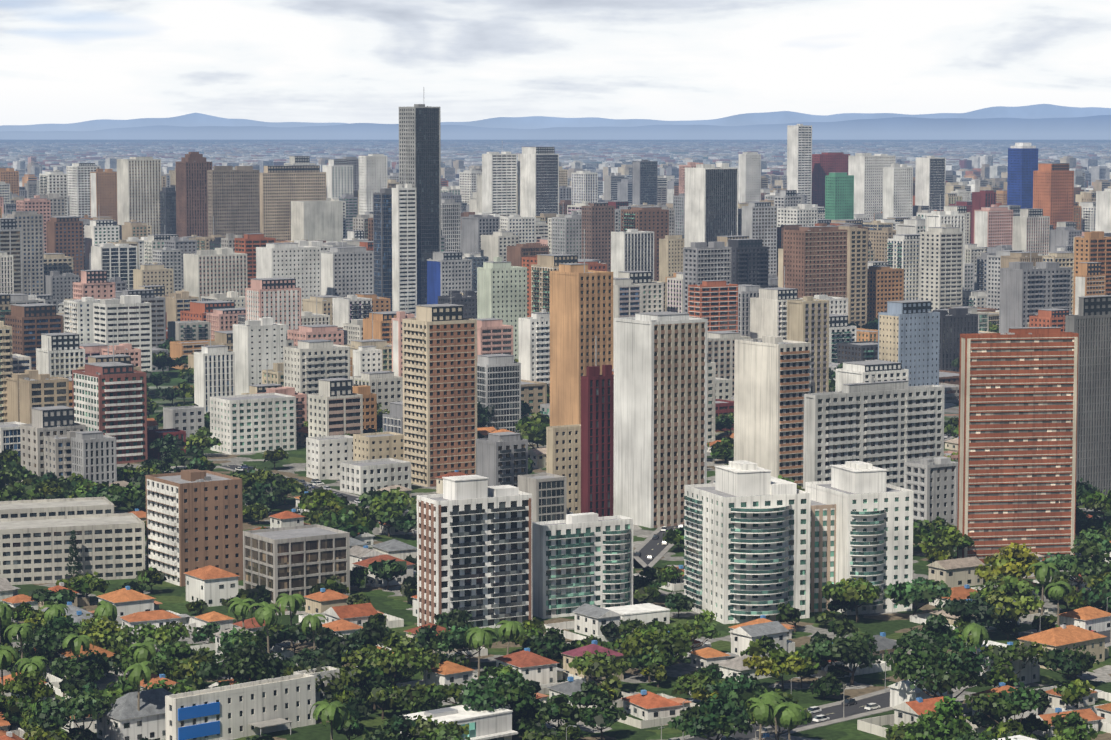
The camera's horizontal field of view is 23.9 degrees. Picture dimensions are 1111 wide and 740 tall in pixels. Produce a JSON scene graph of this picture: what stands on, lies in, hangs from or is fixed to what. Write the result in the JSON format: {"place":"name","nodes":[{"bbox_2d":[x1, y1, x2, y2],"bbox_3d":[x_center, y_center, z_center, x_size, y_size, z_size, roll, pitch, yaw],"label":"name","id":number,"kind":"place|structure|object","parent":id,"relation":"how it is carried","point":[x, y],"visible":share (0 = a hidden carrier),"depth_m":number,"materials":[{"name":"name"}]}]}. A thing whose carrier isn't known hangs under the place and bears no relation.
{"place":"outdoors","nodes":[
{"label":"outdoors","id":0,"kind":"place"},
{"bbox_2d":[0,140,1110,739],"bbox_3d":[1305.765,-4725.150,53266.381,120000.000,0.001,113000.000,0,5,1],"label":"ground","id":1,"kind":"structure","parent":0,"point":[894,626],"depth_m":759.39,"materials":[{"name":"green plant"}]},
{"bbox_2d":[0,104,1110,739],"bbox_3d":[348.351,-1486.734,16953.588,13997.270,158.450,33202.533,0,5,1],"label":"city","id":2,"kind":"object","parent":1,"relation":"on","point":[648,318],"visible":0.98,"depth_m":1126.87,"materials":[{"name":"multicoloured concrete"}]},
{"bbox_2d":[0,317,1110,739],"bbox_3d":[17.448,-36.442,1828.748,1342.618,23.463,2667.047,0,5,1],"label":"trees","id":3,"kind":"object","parent":1,"relation":"on","point":[652,647],"visible":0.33,"depth_m":673.49,"materials":[{"name":"green plant"}]},
{"bbox_2d":[0,115,1110,139],"bbox_3d":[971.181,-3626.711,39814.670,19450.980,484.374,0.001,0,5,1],"label":"mountain","id":4,"kind":"structure","parent":0,"point":[1097,127],"depth_m":39795.79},
{"bbox_2d":[0,104,1110,131],"bbox_3d":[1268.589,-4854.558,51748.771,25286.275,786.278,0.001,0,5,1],"label":"mountain","id":5,"kind":"structure","parent":0,"point":[1038,111],"depth_m":51748.79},
{"bbox_2d":[0,0,1110,125],"label":"sky","id":6,"kind":"structure","parent":0,"point":[62,61],"materials":[{"name":"white"}]}
]}

